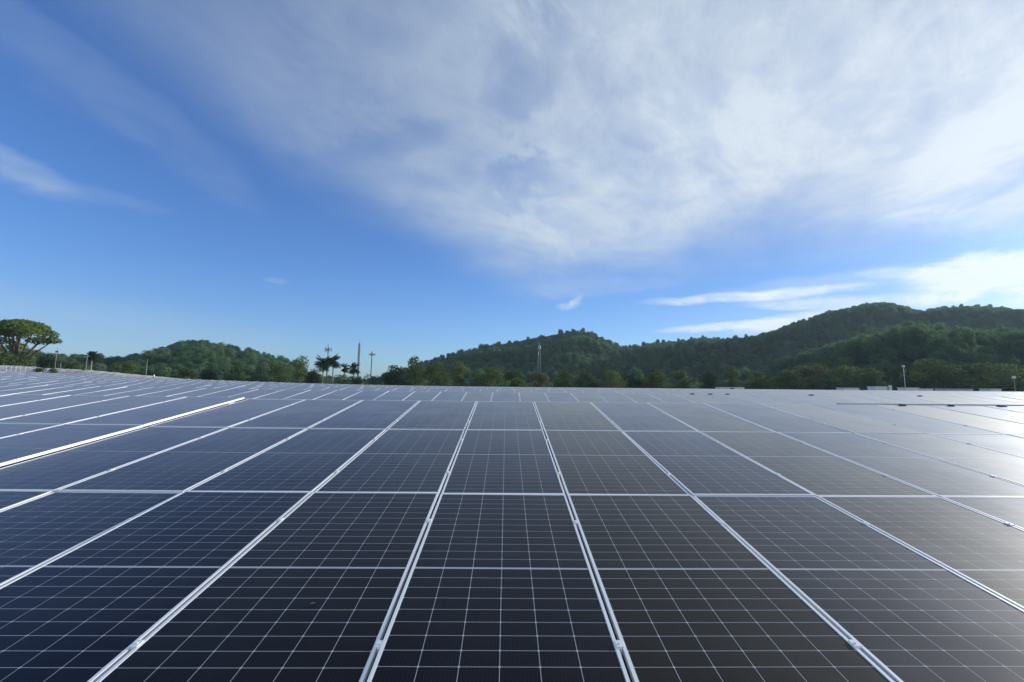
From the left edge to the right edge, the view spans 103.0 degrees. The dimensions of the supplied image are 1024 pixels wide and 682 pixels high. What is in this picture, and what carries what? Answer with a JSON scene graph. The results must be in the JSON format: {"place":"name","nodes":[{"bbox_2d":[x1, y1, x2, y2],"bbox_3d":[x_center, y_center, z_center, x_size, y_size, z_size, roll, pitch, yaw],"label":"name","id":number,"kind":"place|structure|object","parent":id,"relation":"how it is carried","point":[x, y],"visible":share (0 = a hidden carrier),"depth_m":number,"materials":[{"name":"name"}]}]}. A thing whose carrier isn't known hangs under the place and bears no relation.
{"place":"outdoors","nodes":[
{"label":"outdoors","id":0,"kind":"place"},
{"bbox_2d":[0,0,1023,378],"label":"sky","id":1,"kind":"structure","parent":0,"point":[403,179],"materials":[{"name":"blue"}]},
{"bbox_2d":[452,315,1016,382],"bbox_3d":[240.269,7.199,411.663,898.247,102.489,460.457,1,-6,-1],"label":"hill","id":2,"kind":"structure","parent":0,"point":[786,350],"depth_m":281.46,"materials":[{"name":"green plant"}]},
{"label":"ground","id":3,"kind":"structure","parent":0,"visible":0},
{"bbox_2d":[0,318,62,365],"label":"spreading tree","id":4,"kind":"object","parent":3,"relation":"on","point":[17,328],"visible":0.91,"depth_m":89.63,"materials":[{"name":"green plant"}]},
{"bbox_2d":[34,352,64,368],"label":"tree","id":5,"kind":"object","parent":3,"relation":"on","point":[42,361],"visible":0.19,"depth_m":89.98,"materials":[{"name":"green plant"}]},
{"bbox_2d":[222,365,250,380],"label":"broadleaf tree","id":6,"kind":"object","parent":3,"relation":"on","point":[232,375],"visible":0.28,"depth_m":99.46,"materials":[{"name":"green plant"}]},
{"bbox_2d":[268,362,295,382],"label":"broadleaf tree","id":7,"kind":"object","parent":3,"relation":"on","point":[278,372],"visible":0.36,"depth_m":106.65,"materials":[{"name":"green plant"}]},
{"bbox_2d":[290,355,309,382],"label":"broadleaf tree","id":8,"kind":"object","parent":3,"relation":"on","point":[300,365],"visible":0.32,"depth_m":102.01,"materials":[{"name":"green plant"}]},
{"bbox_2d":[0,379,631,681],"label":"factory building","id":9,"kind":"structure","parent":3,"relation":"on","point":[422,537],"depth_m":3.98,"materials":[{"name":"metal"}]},
{"bbox_2d":[0,490,52,510],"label":"solar panel","id":10,"kind":"object","parent":9,"relation":"on","point":[10,498],"visible":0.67,"depth_m":3.54,"materials":[{"name":"glass"}]},
{"bbox_2d":[0,423,61,437],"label":"solar panel","id":11,"kind":"object","parent":9,"relation":"on","point":[8,429],"visible":0.77,"depth_m":5.66,"materials":[{"name":"glass"}]},
{"bbox_2d":[0,385,67,393],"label":"solar panel","id":12,"kind":"object","parent":9,"relation":"on","point":[23,390],"visible":0.76,"depth_m":16.80,"materials":[{"name":"glass"}]},
{"bbox_2d":[0,394,69,405],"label":"solar panel","id":13,"kind":"object","parent":9,"relation":"on","point":[11,399],"visible":0.87,"depth_m":7.78,"materials":[{"name":"glass"}]},
{"bbox_2d":[17,386,97,394],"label":"solar panel","id":14,"kind":"object","parent":9,"relation":"on","point":[53,390],"visible":0.73,"depth_m":16.69,"materials":[{"name":"glass"}]},
{"bbox_2d":[0,395,125,419],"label":"solar panel","id":15,"kind":"object","parent":9,"relation":"on","point":[19,409],"visible":0.84,"depth_m":7.23,"materials":[{"name":"glass"}]},
{"bbox_2d":[0,424,142,465],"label":"solar panel","id":16,"kind":"object","parent":9,"relation":"on","point":[22,446],"visible":1,"depth_m":5.17,"materials":[{"name":"glass"}]},
{"bbox_2d":[45,386,126,394],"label":"solar panel","id":17,"kind":"object","parent":9,"relation":"on","point":[86,390],"visible":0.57,"depth_m":16.84,"materials":[{"name":"glass"}]},
{"bbox_2d":[0,365,179,378],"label":"solar panels","id":18,"kind":"structure","parent":9,"relation":"on","point":[73,371],"depth_m":60.24,"materials":[{"name":"glass"}]},
{"bbox_2d":[0,491,181,586],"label":"solar panel","id":19,"kind":"object","parent":9,"relation":"on","point":[35,533],"visible":0.79,"depth_m":3.11,"materials":[{"name":"glass"}]},
{"bbox_2d":[0,396,183,423],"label":"solar panel","id":20,"kind":"object","parent":9,"relation":"on","point":[66,415],"visible":0.85,"depth_m":6.78,"materials":[{"name":"glass"}]},
{"bbox_2d":[0,427,226,491],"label":"solar panel","id":21,"kind":"object","parent":9,"relation":"on","point":[53,472],"visible":0.88,"depth_m":4.54,"materials":[{"name":"glass"}]},
{"bbox_2d":[78,387,151,395],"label":"solar panel","id":22,"kind":"object","parent":9,"relation":"on","point":[111,391],"visible":0.67,"depth_m":16.78,"materials":[{"name":"glass"}]},
{"bbox_2d":[105,387,175,395],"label":"solar panel","id":23,"kind":"object","parent":9,"relation":"on","point":[143,391],"visible":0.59,"depth_m":16.83,"materials":[{"name":"glass"}]},
{"bbox_2d":[0,491,310,681],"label":"solar panel","id":24,"kind":"object","parent":9,"relation":"on","point":[95,609],"visible":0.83,"depth_m":2.39,"materials":[{"name":"glass"}]},
{"bbox_2d":[67,397,243,426],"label":"solar panel","id":25,"kind":"object","parent":9,"relation":"on","point":[144,416],"visible":0.89,"depth_m":6.80,"materials":[{"name":"glass"}]},
{"bbox_2d":[139,388,203,395],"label":"solar panel","id":26,"kind":"object","parent":9,"relation":"on","point":[170,392],"visible":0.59,"depth_m":16.84,"materials":[{"name":"glass"}]},
{"bbox_2d":[56,428,306,491],"bbox_3d":[-3.542,1.329,4.815,1.163,0.050,2.278,1,2,-1],"label":"solar panel","id":27,"kind":"object","parent":9,"relation":"on","point":[187,466],"visible":0.82,"depth_m":4.41,"materials":[{"name":"glass"}]},
{"bbox_2d":[171,388,231,396],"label":"solar panel","id":28,"kind":"object","parent":9,"relation":"on","point":[201,392],"visible":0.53,"depth_m":16.94,"materials":[{"name":"glass"}]},
{"bbox_2d":[149,399,302,427],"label":"solar panel","id":29,"kind":"object","parent":9,"relation":"on","point":[230,415],"visible":0.8,"depth_m":6.80,"materials":[{"name":"glass"}]},
{"bbox_2d":[198,388,256,396],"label":"solar panel","id":30,"kind":"object","parent":9,"relation":"on","point":[230,392],"visible":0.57,"depth_m":16.99,"materials":[{"name":"glass"}]},
{"bbox_2d":[229,389,284,398],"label":"solar panel","id":31,"kind":"object","parent":9,"relation":"on","point":[253,394],"visible":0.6,"depth_m":16.95,"materials":[{"name":"glass"}]},
{"bbox_2d":[96,492,438,681],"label":"solar panel","id":32,"kind":"object","parent":9,"relation":"on","point":[250,614],"visible":0.92,"depth_m":2.23,"materials":[{"name":"glass"}]},
{"bbox_2d":[254,389,308,398],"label":"solar panel","id":33,"kind":"object","parent":9,"relation":"on","point":[284,394],"visible":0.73,"depth_m":16.83,"materials":[{"name":"glass"}]},
{"bbox_2d":[187,429,385,492],"bbox_3d":[-2.388,1.343,4.830,1.163,0.050,2.278,1,2,-1],"label":"solar panel","id":34,"kind":"object","parent":9,"relation":"on","point":[310,460],"visible":0.83,"depth_m":4.45,"materials":[{"name":"glass"}]},
{"bbox_2d":[229,399,361,428],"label":"solar panel","id":35,"kind":"object","parent":9,"relation":"on","point":[307,413],"visible":0.83,"depth_m":6.81,"materials":[{"name":"glass"}]},
{"bbox_2d":[285,390,336,399],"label":"solar panel","id":36,"kind":"object","parent":9,"relation":"on","point":[311,394],"visible":0.83,"depth_m":16.89,"materials":[{"name":"glass"}]},
{"bbox_2d":[313,390,362,399],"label":"solar panel","id":37,"kind":"object","parent":9,"relation":"on","point":[340,395],"visible":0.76,"depth_m":16.83,"materials":[{"name":"glass"}]},
{"bbox_2d":[308,400,418,429],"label":"solar panel","id":38,"kind":"object","parent":9,"relation":"on","point":[375,414],"visible":0.84,"depth_m":6.84,"materials":[{"name":"glass"}]},
{"bbox_2d":[344,390,387,399],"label":"solar panel","id":39,"kind":"object","parent":9,"relation":"on","point":[367,395],"visible":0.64,"depth_m":16.92,"materials":[{"name":"glass"}]},
{"bbox_2d":[315,429,464,494],"bbox_3d":[-1.234,1.357,4.845,1.163,0.050,2.278,0,2,-1],"label":"solar panel","id":40,"kind":"object","parent":9,"relation":"on","point":[397,460],"visible":0.85,"depth_m":4.47,"materials":[{"name":"glass"}]},
{"bbox_2d":[374,391,414,399],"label":"solar panel","id":41,"kind":"object","parent":9,"relation":"on","point":[395,395],"visible":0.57,"depth_m":17.00,"materials":[{"name":"glass"}]},
{"bbox_2d":[404,391,440,400],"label":"solar panel","id":42,"kind":"object","parent":9,"relation":"on","point":[423,395],"visible":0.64,"depth_m":16.89,"materials":[{"name":"glass"}]},
{"bbox_2d":[388,401,475,429],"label":"solar panel","id":43,"kind":"object","parent":9,"relation":"on","point":[437,415],"visible":0.88,"depth_m":6.84,"materials":[{"name":"glass"}]},
{"bbox_2d":[432,392,466,400],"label":"solar panel","id":44,"kind":"object","parent":9,"relation":"on","point":[449,396],"visible":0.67,"depth_m":16.94,"materials":[{"name":"glass"}]},
{"bbox_2d":[462,392,492,401],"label":"solar panel","id":45,"kind":"object","parent":9,"relation":"on","point":[479,396],"visible":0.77,"depth_m":17.01,"materials":[{"name":"glass"}]},
{"bbox_2d":[367,493,629,681],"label":"solar panel","id":46,"kind":"object","parent":9,"relation":"on","point":[500,588],"visible":1,"depth_m":2.24,"materials":[{"name":"glass"}]},
{"bbox_2d":[441,430,564,493],"bbox_3d":[-0.080,1.370,4.861,1.163,0.050,2.278,1,2,-1],"label":"solar panel","id":47,"kind":"object","parent":9,"relation":"on","point":[503,462],"visible":0.93,"depth_m":4.48,"materials":[{"name":"glass"}]},
{"bbox_2d":[466,401,542,429],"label":"solar panel","id":48,"kind":"object","parent":9,"relation":"on","point":[504,416],"visible":0.95,"depth_m":6.84,"materials":[{"name":"glass"}]},
{"bbox_2d":[491,392,519,401],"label":"solar panel","id":49,"kind":"object","parent":9,"relation":"on","point":[505,396],"visible":0.83,"depth_m":16.89,"materials":[{"name":"glass"}]},
{"bbox_2d":[0,370,1023,392],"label":"solar panels","id":50,"kind":"object","parent":9,"relation":"on","point":[32,374],"visible":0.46,"depth_m":56.55,"materials":[{"name":"glass"}]},
{"bbox_2d":[519,392,548,402],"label":"solar panel","id":51,"kind":"object","parent":9,"relation":"on","point":[533,397],"visible":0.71,"depth_m":16.97,"materials":[{"name":"glass"}]},
{"bbox_2d":[545,393,577,401],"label":"solar panel","id":52,"kind":"object","parent":9,"relation":"on","point":[560,397],"visible":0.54,"depth_m":17.01,"materials":[{"name":"glass"}]},
{"bbox_2d":[534,402,620,430],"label":"solar panel","id":53,"kind":"object","parent":9,"relation":"on","point":[570,415],"visible":0.91,"depth_m":6.90,"materials":[{"name":"glass"}]},
{"bbox_2d":[571,393,606,402],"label":"solar panel","id":54,"kind":"object","parent":9,"relation":"on","point":[587,397],"visible":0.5,"depth_m":17.07,"materials":[{"name":"glass"}]},
{"bbox_2d":[596,393,636,402],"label":"solar panel","id":55,"kind":"object","parent":9,"relation":"on","point":[614,397],"visible":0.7,"depth_m":17.13,"materials":[{"name":"glass"}]},
{"bbox_2d":[544,430,689,495],"bbox_3d":[1.074,1.382,4.876,1.163,0.050,2.278,1,2,-1],"label":"solar panel","id":56,"kind":"object","parent":9,"relation":"on","point":[600,462],"visible":0.94,"depth_m":4.50,"materials":[{"name":"glass"}]},
{"bbox_2d":[622,393,664,402],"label":"solar panel","id":57,"kind":"object","parent":9,"relation":"on","point":[641,397],"visible":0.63,"depth_m":17.03,"materials":[{"name":"glass"}]},
{"bbox_2d":[591,402,697,431],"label":"solar panel","id":58,"kind":"object","parent":9,"relation":"on","point":[634,416],"visible":0.91,"depth_m":6.89,"materials":[{"name":"glass"}]},
{"bbox_2d":[647,393,693,402],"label":"solar panel","id":59,"kind":"object","parent":9,"relation":"on","point":[669,398],"visible":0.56,"depth_m":17.06,"materials":[{"name":"glass"}]},
{"bbox_2d":[674,394,721,402],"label":"solar panel","id":60,"kind":"object","parent":9,"relation":"on","point":[696,398],"visible":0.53,"depth_m":17.14,"materials":[{"name":"glass"}]},
{"bbox_2d":[647,402,773,431],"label":"solar panel","id":61,"kind":"object","parent":9,"relation":"on","point":[699,417],"visible":0.91,"depth_m":6.93,"materials":[{"name":"glass"}]},
{"bbox_2d":[622,431,814,495],"bbox_3d":[2.228,1.395,4.891,1.163,0.050,2.278,1,2,-1],"label":"solar panel","id":62,"kind":"object","parent":9,"relation":"on","point":[695,463],"visible":0.91,"depth_m":4.49,"materials":[{"name":"glass"}]},
{"bbox_2d":[699,394,749,402],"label":"solar panel","id":63,"kind":"object","parent":9,"relation":"on","point":[722,398],"visible":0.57,"depth_m":17.21,"materials":[{"name":"glass"}]},
{"bbox_2d":[567,494,894,681],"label":"solar panel","id":64,"kind":"object","parent":9,"relation":"on","point":[692,588],"visible":1,"depth_m":2.26,"materials":[{"name":"glass"}]},
{"bbox_2d":[703,403,850,432],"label":"solar panel","id":65,"kind":"object","parent":9,"relation":"on","point":[771,419],"visible":0.9,"depth_m":6.98,"materials":[{"name":"glass"}]},
{"bbox_2d":[749,394,808,403],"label":"solar panel","id":66,"kind":"object","parent":9,"relation":"on","point":[779,399],"visible":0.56,"depth_m":17.15,"materials":[{"name":"glass"}]},
{"bbox_2d":[778,395,835,404],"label":"solar panel","id":67,"kind":"object","parent":9,"relation":"on","point":[806,399],"visible":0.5,"depth_m":17.19,"materials":[{"name":"glass"}]},
{"bbox_2d":[700,431,937,496],"bbox_3d":[3.381,1.407,4.907,1.163,0.050,2.278,1,2,-1],"label":"solar panel","id":68,"kind":"object","parent":9,"relation":"on","point":[816,472],"visible":0.91,"depth_m":4.53,"materials":[{"name":"glass"}]},
{"bbox_2d":[762,404,926,432],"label":"solar panel","id":69,"kind":"object","parent":9,"relation":"on","point":[845,421],"visible":0.88,"depth_m":6.94,"materials":[{"name":"glass"}]},
{"bbox_2d":[693,495,1023,681],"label":"solar panel","id":70,"kind":"object","parent":9,"relation":"on","point":[898,611],"visible":0.92,"depth_m":2.38,"materials":[{"name":"glass"}]},
{"bbox_2d":[777,432,1023,496],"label":"solar panel","id":71,"kind":"object","parent":9,"relation":"on","point":[936,477],"visible":0.91,"depth_m":4.57,"materials":[{"name":"glass"}]},
{"bbox_2d":[815,404,1002,433],"bbox_3d":[6.814,1.361,7.235,1.163,0.050,2.278,0,2,-1],"label":"solar panel","id":72,"kind":"object","parent":9,"relation":"on","point":[929,425],"visible":0.87,"depth_m":7.01,"materials":[{"name":"glass"}]},
{"bbox_2d":[817,496,1023,609],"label":"solar panel","id":73,"kind":"object","parent":9,"relation":"on","point":[986,552],"visible":0.94,"depth_m":3.07,"materials":[{"name":"glass"}]},
{"bbox_2d":[855,433,1023,485],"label":"solar panel","id":74,"kind":"object","parent":9,"relation":"on","point":[1000,465],"visible":0.93,"depth_m":5.11,"materials":[{"name":"glass"}]},
{"bbox_2d":[871,404,1023,433],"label":"solar panel","id":75,"kind":"object","parent":9,"relation":"on","point":[988,423],"visible":0.88,"depth_m":7.16,"materials":[{"name":"glass"}]},
{"bbox_2d":[927,405,1023,423],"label":"solar panel","id":76,"kind":"object","parent":9,"relation":"on","point":[1006,415],"visible":0.91,"depth_m":7.76,"materials":[{"name":"glass"}]},
{"bbox_2d":[933,434,1023,456],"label":"solar panel","id":77,"kind":"object","parent":9,"relation":"on","point":[1009,444],"visible":0.86,"depth_m":5.70,"materials":[{"name":"glass"}]},
{"bbox_2d":[941,496,1023,529],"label":"solar panel","id":78,"kind":"object","parent":9,"relation":"on","point":[1007,509],"visible":0.71,"depth_m":3.57,"materials":[{"name":"glass"}]},
{"bbox_2d":[313,355,333,383],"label":"palm tree","id":79,"kind":"object","parent":3,"relation":"on","point":[324,363],"visible":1,"depth_m":86.93,"materials":[{"name":"green plant"}]},
{"bbox_2d":[381,365,414,385],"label":"broadleaf tree","id":80,"kind":"object","parent":3,"relation":"on","point":[393,376],"visible":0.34,"depth_m":96.02,"materials":[{"name":"green plant"}]},
{"bbox_2d":[406,356,426,385],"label":"broadleaf tree","id":81,"kind":"object","parent":3,"relation":"on","point":[412,372],"visible":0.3,"depth_m":103.01,"materials":[{"name":"green plant"}]},
{"bbox_2d":[416,361,451,385],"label":"broadleaf tree","id":82,"kind":"object","parent":3,"relation":"on","point":[431,370],"visible":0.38,"depth_m":97.10,"materials":[{"name":"green plant"}]},
{"bbox_2d":[450,360,471,385],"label":"broadleaf tree","id":83,"kind":"object","parent":3,"relation":"on","point":[461,379],"visible":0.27,"depth_m":94.15,"materials":[{"name":"green plant"}]},
{"bbox_2d":[468,367,506,386],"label":"broadleaf tree","id":84,"kind":"object","parent":3,"relation":"on","point":[482,382],"visible":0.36,"depth_m":93.73,"materials":[{"name":"green plant"}]},
{"bbox_2d":[504,370,526,386],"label":"broadleaf tree","id":85,"kind":"object","parent":3,"relation":"on","point":[508,375],"visible":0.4,"depth_m":91.32,"materials":[{"name":"green plant"}]},
{"bbox_2d":[552,370,578,387],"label":"broadleaf tree","id":86,"kind":"object","parent":3,"relation":"on","point":[561,382],"visible":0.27,"depth_m":90.25,"materials":[{"name":"green plant"}]},
{"bbox_2d":[572,366,601,387],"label":"broadleaf tree","id":87,"kind":"object","parent":3,"relation":"on","point":[586,379],"visible":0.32,"depth_m":93.85,"materials":[{"name":"green plant"}]},
{"bbox_2d":[595,369,628,387],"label":"broadleaf tree","id":88,"kind":"object","parent":3,"relation":"on","point":[611,376],"visible":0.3,"depth_m":91.44,"materials":[{"name":"green plant"}]},
{"bbox_2d":[618,373,651,387],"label":"broadleaf tree","id":89,"kind":"object","parent":3,"relation":"on","point":[634,379],"visible":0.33,"depth_m":95.74,"materials":[{"name":"green plant"}]},
{"bbox_2d":[639,369,668,387],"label":"broadleaf tree","id":90,"kind":"object","parent":3,"relation":"on","point":[657,378],"visible":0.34,"depth_m":91.39,"materials":[{"name":"green plant"}]},
{"bbox_2d":[664,370,697,388],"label":"broadleaf tree","id":91,"kind":"object","parent":3,"relation":"on","point":[684,383],"visible":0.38,"depth_m":95.66,"materials":[{"name":"green plant"}]},
{"bbox_2d":[699,370,717,388],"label":"broadleaf tree","id":92,"kind":"object","parent":3,"relation":"on","point":[708,379],"visible":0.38,"depth_m":91.33,"materials":[{"name":"green plant"}]},
{"bbox_2d":[724,367,741,386],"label":"broadleaf tree","id":93,"kind":"object","parent":3,"relation":"on","point":[733,382],"visible":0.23,"depth_m":95.26,"materials":[{"name":"green plant"}]},
{"bbox_2d":[743,370,777,388],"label":"broadleaf tree","id":94,"kind":"object","parent":3,"relation":"on","point":[756,383],"visible":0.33,"depth_m":92.12,"materials":[{"name":"green plant"}]},
{"bbox_2d":[762,369,806,389],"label":"broadleaf tree","id":95,"kind":"object","parent":3,"relation":"on","point":[785,376],"visible":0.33,"depth_m":95.44,"materials":[{"name":"green plant"}]},
{"bbox_2d":[787,362,830,389],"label":"broadleaf tree","id":96,"kind":"object","parent":3,"relation":"on","point":[813,374],"visible":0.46,"depth_m":98.50,"materials":[{"name":"green plant"}]},
{"bbox_2d":[821,364,866,389],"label":"broadleaf tree","id":97,"kind":"object","parent":3,"relation":"on","point":[849,376],"visible":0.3,"depth_m":98.31,"materials":[{"name":"green plant"}]},
{"bbox_2d":[857,368,886,389],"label":"broadleaf tree","id":98,"kind":"object","parent":3,"relation":"on","point":[872,375],"visible":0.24,"depth_m":92.77,"materials":[{"name":"green plant"}]},
{"bbox_2d":[885,363,923,390],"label":"broadleaf tree","id":99,"kind":"object","parent":3,"relation":"on","point":[894,371],"visible":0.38,"depth_m":102.86,"materials":[{"name":"green plant"}]},
{"bbox_2d":[897,358,987,390],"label":"broadleaf tree","id":100,"kind":"object","parent":3,"relation":"on","point":[922,376],"visible":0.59,"depth_m":97.04,"materials":[{"name":"green plant"}]},
{"bbox_2d":[937,363,996,387],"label":"broadleaf tree","id":101,"kind":"object","parent":3,"relation":"on","point":[967,367],"visible":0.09,"depth_m":101.76,"materials":[{"name":"green plant"}]},
{"bbox_2d":[966,362,1023,391],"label":"broadleaf tree","id":102,"kind":"object","parent":3,"relation":"on","point":[998,372],"visible":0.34,"depth_m":95.20,"materials":[{"name":"green plant"}]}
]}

